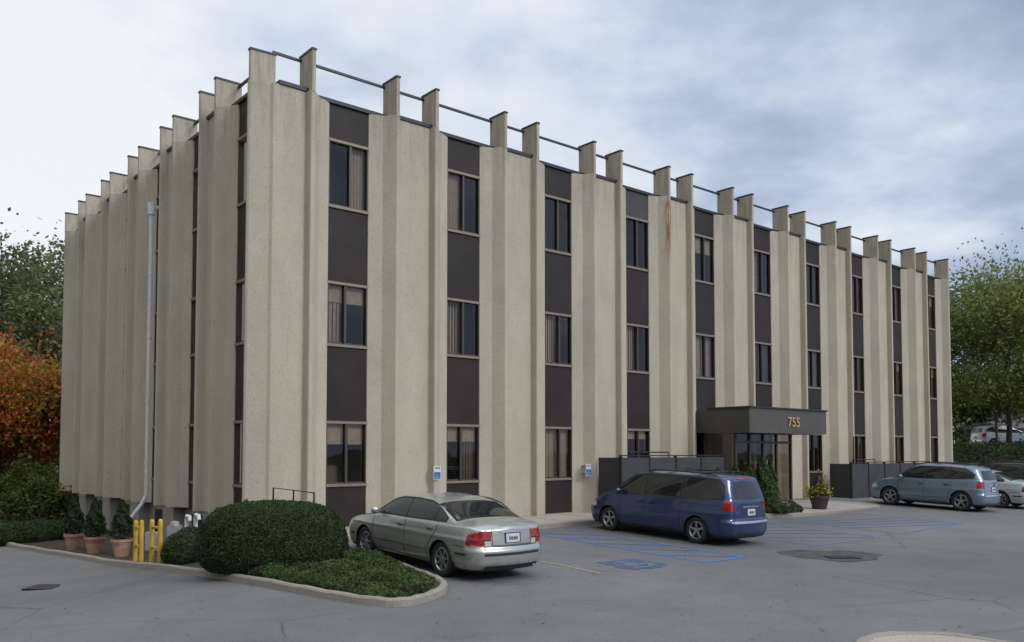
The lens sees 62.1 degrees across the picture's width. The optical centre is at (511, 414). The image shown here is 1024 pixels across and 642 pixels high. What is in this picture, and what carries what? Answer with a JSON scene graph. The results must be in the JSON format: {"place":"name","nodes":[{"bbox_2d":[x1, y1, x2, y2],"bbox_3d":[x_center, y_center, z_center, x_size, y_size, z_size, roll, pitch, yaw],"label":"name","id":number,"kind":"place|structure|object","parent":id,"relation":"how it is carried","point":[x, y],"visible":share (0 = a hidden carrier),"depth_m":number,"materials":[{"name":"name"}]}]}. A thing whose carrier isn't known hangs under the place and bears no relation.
{"place":"outdoors","nodes":[
{"label":"outdoors","id":0,"kind":"place"},
{"bbox_2d":[77,496,202,531],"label":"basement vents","id":1,"kind":"object","parent":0,"point":[158,514],"visible":0.15,"depth_m":27.05,"materials":[{"name":"black metal"}]},
{"bbox_2d":[0,496,1023,641],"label":"asphalt parking lot","id":2,"kind":"structure","parent":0,"point":[977,556],"depth_m":14.53,"materials":[{"name":"grey asphalt"}]},
{"bbox_2d":[22,584,59,590],"bbox_3d":[-9.600,3.540,17.462,0.600,0.040,0.600,0,-3,0],"label":"utility cover","id":3,"kind":"object","parent":2,"relation":"on","point":[42,586],"visible":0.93,"depth_m":17.32,"materials":[{"name":"metal"}]},
{"bbox_2d":[3,519,447,606],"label":"planting island","id":4,"kind":"structure","parent":2,"relation":"on","point":[105,556],"depth_m":16.24,"materials":[{"name":"concrete"}]},
{"bbox_2d":[0,519,77,545],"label":"hedge","id":5,"kind":"object","parent":4,"relation":"on","point":[26,531],"visible":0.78,"depth_m":25.84,"materials":[{"name":"green plant"}]},
{"bbox_2d":[60,496,85,549],"bbox_3d":[-12.345,3.047,23.977,0.679,1.524,0.653,-2,-3,43],"label":"potted evergreen","id":6,"kind":"object","parent":4,"relation":"on","point":[73,520],"visible":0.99,"depth_m":23.84,"materials":[{"name":"plant"}]},
{"bbox_2d":[81,498,108,553],"bbox_3d":[-11.338,3.010,23.143,0.673,1.525,0.681,-2,-3,43],"label":"potted evergreen","id":7,"kind":"object","parent":4,"relation":"on","point":[95,518],"visible":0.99,"depth_m":23.00,"materials":[{"name":"plant"}]},
{"bbox_2d":[105,499,133,556],"bbox_3d":[-10.261,2.958,22.343,0.679,1.522,0.697,-2,-3,42],"label":"potted evergreen","id":8,"kind":"object","parent":4,"relation":"on","point":[121,527],"visible":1,"depth_m":22.18,"materials":[{"name":"plant"}]},
{"bbox_2d":[133,520,137,560],"bbox_3d":[-9.000,3.103,20.334,0.106,1.180,0.103,0,-3,0],"label":"bollard","id":9,"kind":"object","parent":4,"relation":"on","point":[135,542],"visible":0.87,"depth_m":20.30,"materials":[{"name":"yellow metal"}]},
{"bbox_2d":[139,520,143,561],"bbox_3d":[-8.720,3.058,20.006,0.106,1.180,0.103,0,-3,0],"label":"bollard","id":10,"kind":"object","parent":4,"relation":"on","point":[141,540],"visible":0.89,"depth_m":19.97,"materials":[{"name":"yellow metal"}]},
{"bbox_2d":[135,526,157,548],"bbox_3d":[-8.465,2.821,19.742,0.072,0.574,1.617,2,-3,-42],"label":"bollard rail","id":11,"kind":"object","parent":4,"relation":"on","point":[154,527],"visible":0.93,"depth_m":19.42,"materials":[{"name":"yellow metal"}]},
{"bbox_2d":[149,519,154,562],"bbox_3d":[-8.280,2.984,19.538,0.106,1.180,0.103,0,-3,0],"label":"bollard","id":12,"kind":"object","parent":4,"relation":"on","point":[151,542],"visible":0.88,"depth_m":19.50,"materials":[{"name":"yellow metal"}]},
{"bbox_2d":[157,519,162,562],"bbox_3d":[-7.920,2.928,19.140,0.106,1.180,0.103,0,-3,0],"label":"bollard","id":13,"kind":"object","parent":4,"relation":"on","point":[160,534],"visible":0.86,"depth_m":19.11,"materials":[{"name":"yellow metal"}]},
{"bbox_2d":[145,521,182,550],"bbox_3d":[-8.544,3.058,20.865,0.964,0.940,0.275,-1,-3,14],"label":"gas meter","id":14,"kind":"object","parent":4,"relation":"on","point":[173,527],"visible":0.31,"depth_m":20.82,"materials":[{"name":"grey metal"}]},
{"bbox_2d":[160,526,199,564],"bbox_3d":[-7.112,2.884,18.892,1.305,0.847,1.350,0,-3,0],"label":"clipped bush","id":15,"kind":"object","parent":4,"relation":"on","point":[177,547],"visible":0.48,"depth_m":18.37,"materials":[{"name":"green plant"}]},
{"bbox_2d":[184,513,200,527],"bbox_3d":[-7.566,2.877,20.134,0.523,1.107,0.163,-1,-3,22],"label":"vent pipe","id":16,"kind":"object","parent":4,"relation":"on","point":[197,517],"visible":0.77,"depth_m":20.12,"materials":[{"name":"white paint"}]},
{"bbox_2d":[192,499,349,574],"bbox_3d":[-4.737,2.344,16.808,2.980,1.371,2.603,0,-3,0],"label":"round clipped bush","id":17,"kind":"object","parent":4,"relation":"on","point":[238,538],"visible":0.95,"depth_m":15.81,"materials":[{"name":"green plant"}]},
{"bbox_2d":[272,487,314,501],"bbox_3d":[-4.579,2.411,18.202,1.161,1.711,0.357,-1,-3,27],"label":"stair handrail","id":18,"kind":"object","parent":4,"relation":"on","point":[293,493],"visible":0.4,"depth_m":18.28,"materials":[{"name":"black metal"}]},
{"bbox_2d":[246,545,435,597],"bbox_3d":[-2.954,2.773,15.656,4.855,0.484,2.662,-2,-3,41],"label":"juniper ground cover","id":19,"kind":"object","parent":4,"relation":"on","point":[369,572],"visible":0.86,"depth_m":14.62,"materials":[{"name":"green plant"}]},
{"bbox_2d":[349,492,540,575],"bbox_3d":[-1.514,2.316,17.531,2.170,1.450,4.908,2,-1,-40],"label":"parked sedan","id":20,"kind":"object","parent":2,"relation":"on","point":[446,533],"visible":0.98,"depth_m":16.18,"materials":[{"name":"silver metal"}]},
{"bbox_2d":[30,531,980,638],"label":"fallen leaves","id":21,"kind":"object","parent":2,"relation":"on","point":[599,580],"visible":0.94,"depth_m":14.16,"materials":[{"name":"brown plant"}]},
{"bbox_2d":[597,559,666,569],"bbox_3d":[2.574,3.149,17.953,1.285,0.046,1.204,2,-3,-42],"label":"accessible parking symbol","id":22,"kind":"object","parent":2,"relation":"on","point":[636,564],"visible":1,"depth_m":17.95,"materials":[{"name":"paint"}]},
{"bbox_2d":[591,468,767,542],"bbox_3d":[4.440,2.367,23.257,2.254,1.803,5.078,2,-1,-40],"label":"parked minivan","id":23,"kind":"object","parent":2,"relation":"on","point":[698,507],"visible":1,"depth_m":21.86,"materials":[{"name":"blue paint"}]},
{"bbox_2d":[704,433,792,501],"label":"entrance frames","id":24,"kind":"structure","parent":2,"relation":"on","point":[775,442],"depth_m":32.41,"materials":[{"name":"black metal"}]},
{"bbox_2d":[539,502,1016,573],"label":"parking markings","id":25,"kind":"object","parent":2,"relation":"on","point":[737,556],"visible":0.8,"depth_m":22.42,"materials":[{"name":"blue paint"}]},
{"bbox_2d":[776,550,880,561],"bbox_3d":[7.556,3.279,19.910,2.193,0.050,2.149,2,-3,-31],"label":"storm drain","id":26,"kind":"object","parent":2,"relation":"on","point":[846,556],"visible":1,"depth_m":19.82,"materials":[{"name":"concrete"}]},
{"bbox_2d":[830,461,929,497],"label":"panels","id":27,"kind":"object","parent":2,"relation":"on","point":[850,480],"visible":0.62,"depth_m":36.96,"materials":[{"name":"black metal"}]},
{"bbox_2d":[855,631,1010,641],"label":"traffic island","id":28,"kind":"structure","parent":2,"relation":"on","point":[896,636],"depth_m":10.65,"materials":[{"name":"concrete"}]},
{"bbox_2d":[871,462,1000,510],"bbox_3d":[16.332,2.683,32.986,2.164,1.743,4.518,2,-1,-40],"label":"minivan","id":29,"kind":"object","parent":2,"relation":"on","point":[961,486],"visible":1,"depth_m":31.91,"materials":[{"name":"grey paint"}]},
{"bbox_2d":[984,460,1023,478],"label":"parked suv","id":30,"kind":"object","parent":2,"relation":"on","point":[1015,468],"visible":0.22,"depth_m":36.89,"materials":[{"name":"black paint"}]},
{"bbox_2d":[991,470,1023,507],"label":"parked sedan","id":31,"kind":"object","parent":2,"relation":"on","point":[1011,488],"visible":0.2,"depth_m":33.00,"materials":[{"name":"white paint"}]},
{"bbox_2d":[0,0,1023,442],"label":"sky","id":32,"kind":"structure","parent":0,"point":[900,121],"materials":[{"name":"white"}]},
{"bbox_2d":[345,499,879,543],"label":"sidewalk","id":33,"kind":"structure","parent":0,"point":[557,520],"depth_m":28.43,"materials":[{"name":"concrete"}]},
{"bbox_2d":[629,452,668,457],"bbox_3d":[4.650,2.229,28.639,2.006,1.994,0.044,2,-3,-40],"label":"handrail","id":34,"kind":"object","parent":33,"relation":"on","point":[648,452],"visible":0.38,"depth_m":28.61,"materials":[{"name":"black metal"}]},
{"bbox_2d":[598,455,725,495],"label":"panels","id":35,"kind":"object","parent":33,"relation":"on","point":[614,472],"visible":0.45,"depth_m":27.86,"materials":[{"name":"black metal"}]},
{"bbox_2d":[729,463,740,474],"bbox_3d":[7.692,2.474,29.321,0.948,1.655,0.953,-2,-3,40],"label":"arborvitae","id":36,"kind":"object","parent":33,"relation":"on","point":[735,467],"visible":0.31,"depth_m":29.26,"materials":[{"name":"green plant"}]},
{"bbox_2d":[745,464,759,484],"bbox_3d":[8.339,2.519,29.824,0.895,1.609,0.918,-2,-3,39],"label":"arborvitae","id":37,"kind":"object","parent":33,"relation":"on","point":[750,471],"visible":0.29,"depth_m":29.75,"materials":[{"name":"green plant"}]},
{"bbox_2d":[754,456,779,500],"bbox_3d":[9.008,2.404,30.531,1.065,1.901,1.105,-2,-3,44],"label":"arborvitae","id":38,"kind":"object","parent":33,"relation":"on","point":[763,474],"visible":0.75,"depth_m":30.32,"materials":[{"name":"green plant"}]},
{"bbox_2d":[765,459,782,501],"bbox_3d":[9.445,2.498,31.104,0.822,1.762,0.792,-2,-3,44],"label":"arborvitae","id":39,"kind":"object","parent":33,"relation":"on","point":[774,475],"visible":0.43,"depth_m":31.01,"materials":[{"name":"green plant"}]},
{"bbox_2d":[764,499,791,513],"bbox_3d":[8.888,3.093,28.808,1.106,0.486,0.974,0,-3,0],"label":"entrance shrub","id":40,"kind":"object","parent":33,"relation":"on","point":[774,506],"visible":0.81,"depth_m":28.46,"materials":[{"name":"green plant"}]},
{"bbox_2d":[784,501,803,512],"bbox_3d":[9.587,3.132,29.192,0.786,0.435,0.729,0,-3,0],"label":"entrance shrub","id":41,"kind":"object","parent":33,"relation":"on","point":[795,506],"visible":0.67,"depth_m":28.95,"materials":[{"name":"green plant"}]},
{"bbox_2d":[802,469,834,508],"bbox_3d":[11.177,2.680,30.860,1.095,1.457,1.066,-2,-3,31],"label":"flower pot","id":42,"kind":"object","parent":33,"relation":"on","point":[818,497],"visible":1,"depth_m":30.66,"materials":[{"name":"green plant"}]},
{"bbox_2d":[327,149,932,481],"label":"window blinds","id":43,"kind":"object","parent":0,"point":[335,431],"depth_m":25.26,"materials":[{"name":"white fabric"}]},
{"bbox_2d":[706,434,760,474],"bbox_3d":[8.640,2.112,32.967,3.597,2.714,0.087,2,-3,-40],"label":"entrance backwall","id":44,"kind":"object","parent":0,"point":[718,444],"visible":0.21,"depth_m":32.73,"materials":[{"name":"black glass"}]},
{"bbox_3d":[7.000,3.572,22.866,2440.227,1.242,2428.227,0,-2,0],"label":"ground","id":45,"kind":"structure","parent":0,"visible":0},
{"bbox_2d":[0,294,40,499],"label":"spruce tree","id":46,"kind":"object","parent":45,"relation":"on","point":[1,317],"visible":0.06,"depth_m":46.50,"materials":[{"name":"green plant"}]},
{"bbox_2d":[0,390,47,463],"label":"autumn tree","id":47,"kind":"object","parent":45,"relation":"on","point":[36,435],"visible":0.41,"depth_m":36.24,"materials":[{"name":"orange plant"}]},
{"bbox_2d":[1,416,59,479],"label":"distant tree line","id":48,"kind":"object","parent":45,"relation":"on","point":[50,466],"depth_m":75.28,"materials":[{"name":"green plant"}]},
{"bbox_2d":[0,343,61,470],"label":"autumn tree","id":49,"kind":"object","parent":45,"relation":"on","point":[34,377],"visible":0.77,"depth_m":36.52,"materials":[{"name":"orange plant"}]},
{"bbox_2d":[0,372,61,476],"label":"autumn tree","id":50,"kind":"object","parent":45,"relation":"on","point":[52,453],"visible":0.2,"depth_m":37.96,"materials":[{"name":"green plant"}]},
{"bbox_2d":[0,319,61,417],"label":"autumn tree","id":51,"kind":"object","parent":45,"relation":"on","point":[10,346],"visible":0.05,"depth_m":40.60,"materials":[{"name":"orange plant"}]},
{"bbox_2d":[0,258,62,465],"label":"deciduous tree","id":52,"kind":"object","parent":45,"relation":"on","point":[31,306],"visible":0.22,"depth_m":45.24,"materials":[{"name":"green plant"}]},
{"bbox_2d":[0,207,64,357],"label":"deciduous tree","id":53,"kind":"object","parent":45,"relation":"on","point":[51,277],"visible":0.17,"depth_m":50.45,"materials":[{"name":"green plant"}]},
{"bbox_2d":[0,218,64,322],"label":"deciduous tree","id":54,"kind":"object","parent":45,"relation":"on","point":[14,251],"visible":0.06,"depth_m":57.05,"materials":[{"name":"green plant"}]},
{"bbox_2d":[0,452,76,523],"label":"shrub","id":55,"kind":"object","parent":45,"relation":"on","point":[27,495],"visible":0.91,"depth_m":34.64,"materials":[{"name":"green plant"}]},
{"bbox_2d":[74,493,202,531],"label":"basement wall","id":56,"kind":"structure","parent":45,"relation":"on","point":[188,511],"depth_m":27.41,"materials":[{"name":"grey concrete"}]},
{"bbox_2d":[327,143,630,481],"bbox_3d":[2.414,-1.622,40.663,36.406,11.500,17.004,2,-3,-40],"label":"curtain","id":57,"kind":"object","parent":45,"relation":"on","point":[338,174],"depth_m":23.83,"materials":[{"name":"grey fabric"}]},
{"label":"roof slab","id":58,"kind":"object","parent":57,"relation":"on","visible":0},
{"bbox_2d":[65,49,948,279],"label":"parapet blades","id":59,"kind":"object","parent":58,"relation":"on","point":[262,66],"visible":0.79,"depth_m":28.73,"materials":[{"name":"beige concrete"}]},
{"bbox_2d":[158,51,935,263],"bbox_3d":[2.435,-8.285,40.971,38.095,0.360,18.966,2,-3,-40],"label":"parapet rail","id":60,"kind":"object","parent":59,"relation":"attached to","point":[242,84],"visible":0.5,"depth_m":25.90,"materials":[{"name":"grey metal"}]},
{"bbox_2d":[59,80,952,542],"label":"concrete piers","id":61,"kind":"structure","parent":45,"relation":"on","point":[103,396],"depth_m":26.10,"materials":[{"name":"beige concrete"}]},
{"bbox_2d":[126,202,158,537],"bbox_3d":[-11.188,-1.274,26.101,1.051,10.631,0.216,2,-3,-34],"label":"downspout","id":62,"kind":"object","parent":61,"relation":"attached to","point":[152,207],"visible":0.83,"depth_m":26.09,"materials":[{"name":"white paint"}]},
{"bbox_2d":[433,466,440,479],"bbox_3d":[-2.100,1.618,23.769,0.240,0.392,0.073,2,-3,-40],"label":"accessible parking sign","id":63,"kind":"object","parent":61,"relation":"attached to","point":[436,472],"visible":1,"depth_m":23.74,"materials":[{"name":"white metal"}]},
{"bbox_2d":[65,47,948,278],"bbox_3d":[4.253,-8.388,32.682,43.344,1.106,17.355,1,-3,-14],"label":"coping","id":64,"kind":"object","parent":61,"relation":"on","point":[239,101],"visible":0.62,"depth_m":26.73,"materials":[{"name":"grey metal"}]},
{"bbox_2d":[121,132,937,487],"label":"window frames","id":65,"kind":"structure","parent":61,"relation":"attached to","point":[461,302],"depth_m":27.55,"materials":[{"name":"metal"}]},
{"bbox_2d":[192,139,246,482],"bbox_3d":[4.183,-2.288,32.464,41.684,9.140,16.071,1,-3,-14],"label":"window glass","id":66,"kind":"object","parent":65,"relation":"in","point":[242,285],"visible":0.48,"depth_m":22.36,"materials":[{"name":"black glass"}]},
{"bbox_2d":[152,99,936,525],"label":"spandrel panels","id":67,"kind":"object","parent":61,"relation":"attached to","point":[346,263],"visible":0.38,"depth_m":25.53,"materials":[{"name":"brown metal"}]},
{"bbox_2d":[582,464,590,475],"bbox_3d":[2.393,1.793,27.788,0.240,0.392,0.334,2,-3,-40],"label":"accessible parking sign","id":68,"kind":"object","parent":61,"relation":"attached to","point":[588,469],"visible":1,"depth_m":27.68,"materials":[{"name":"blue metal"}]},
{"bbox_2d":[350,178,934,481],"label":"room walls","id":69,"kind":"structure","parent":61,"relation":"attached to","point":[356,339],"depth_m":28.49,"materials":[{"name":"grey paint"}]},
{"bbox_2d":[696,406,827,434],"bbox_3d":[9.641,0.256,32.692,5.243,0.948,2.442,2,-3,-40],"label":"entrance canopy","id":70,"kind":"object","parent":61,"relation":"attached to","point":[756,420],"visible":1,"depth_m":31.30,"materials":[{"name":"grey metal"}]},
{"bbox_2d":[787,417,799,426],"bbox_3d":[10.576,0.271,31.916,0.772,0.368,0.040,2,-3,-40],"label":"building number","id":71,"kind":"object","parent":70,"relation":"attached to","point":[793,421],"visible":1,"depth_m":31.90,"materials":[{"name":"gold metal"}]},
{"bbox_2d":[853,436,856,463],"bbox_3d":[15.019,2.223,37.191,0.167,2.643,0.059,-1,-3,19],"label":"window frame","id":72,"kind":"object","parent":61,"relation":"attached to","point":[853,451],"visible":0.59,"depth_m":37.21,"materials":[{"name":"black metal"}]},
{"bbox_2d":[951,355,1023,442],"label":"distant tree line","id":73,"kind":"object","parent":45,"relation":"on","point":[958,438],"visible":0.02,"depth_m":89.95,"materials":[{"name":"green plant"}]},
{"bbox_2d":[954,415,1023,441],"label":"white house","id":74,"kind":"structure","parent":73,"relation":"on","point":[1020,426],"depth_m":90.34,"materials":[{"name":"white"}]},
{"bbox_2d":[951,366,1023,432],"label":"distant tree line","id":75,"kind":"object","parent":45,"relation":"on","point":[973,415],"visible":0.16,"depth_m":69.66,"materials":[{"name":"green plant"}]},
{"bbox_2d":[953,439,1023,465],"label":"ivy bank","id":76,"kind":"structure","parent":45,"relation":"on","point":[975,452],"depth_m":51.02,"materials":[{"name":"green plant"}]},
{"bbox_2d":[950,300,1004,389],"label":"deciduous tree","id":77,"kind":"object","parent":76,"relation":"on","point":[964,350],"visible":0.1,"depth_m":61.28,"materials":[{"name":"green plant"}]},
{"bbox_2d":[932,227,1023,378],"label":"deciduous tree","id":78,"kind":"object","parent":76,"relation":"on","point":[991,266],"visible":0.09,"depth_m":63.85,"materials":[{"name":"green plant"}]},
{"bbox_2d":[949,265,1015,408],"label":"deciduous tree","id":79,"kind":"object","parent":76,"relation":"on","point":[950,291],"visible":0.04,"depth_m":69.93,"materials":[{"name":"green plant"}]},
{"bbox_2d":[949,255,1021,364],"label":"deciduous tree","id":80,"kind":"object","parent":76,"relation":"on","point":[975,292],"visible":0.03,"depth_m":70.79,"materials":[{"name":"green plant"}]},
{"bbox_2d":[949,239,1023,442],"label":"deciduous tree","id":81,"kind":"object","parent":76,"relation":"on","point":[1005,309],"visible":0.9,"depth_m":56.44,"materials":[{"name":"green plant"}]},
{"bbox_2d":[950,264,1023,370],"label":"deciduous tree","id":82,"kind":"object","parent":76,"relation":"on","point":[988,350],"visible":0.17,"depth_m":59.97,"materials":[{"name":"green plant"}]},
{"bbox_2d":[951,352,1023,443],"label":"deciduous tree","id":83,"kind":"object","parent":76,"relation":"on","point":[1001,388],"visible":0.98,"depth_m":54.89,"materials":[{"name":"green plant"}]},
{"bbox_2d":[970,424,1023,444],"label":"parked suv","id":84,"kind":"object","parent":76,"relation":"on","point":[985,433],"visible":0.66,"depth_m":60.67,"materials":[{"name":"white paint"}]},
{"bbox_2d":[980,317,1023,405],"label":"deciduous tree","id":85,"kind":"object","parent":76,"relation":"on","point":[1020,351],"visible":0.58,"depth_m":54.63,"materials":[{"name":"green plant"}]}
]}

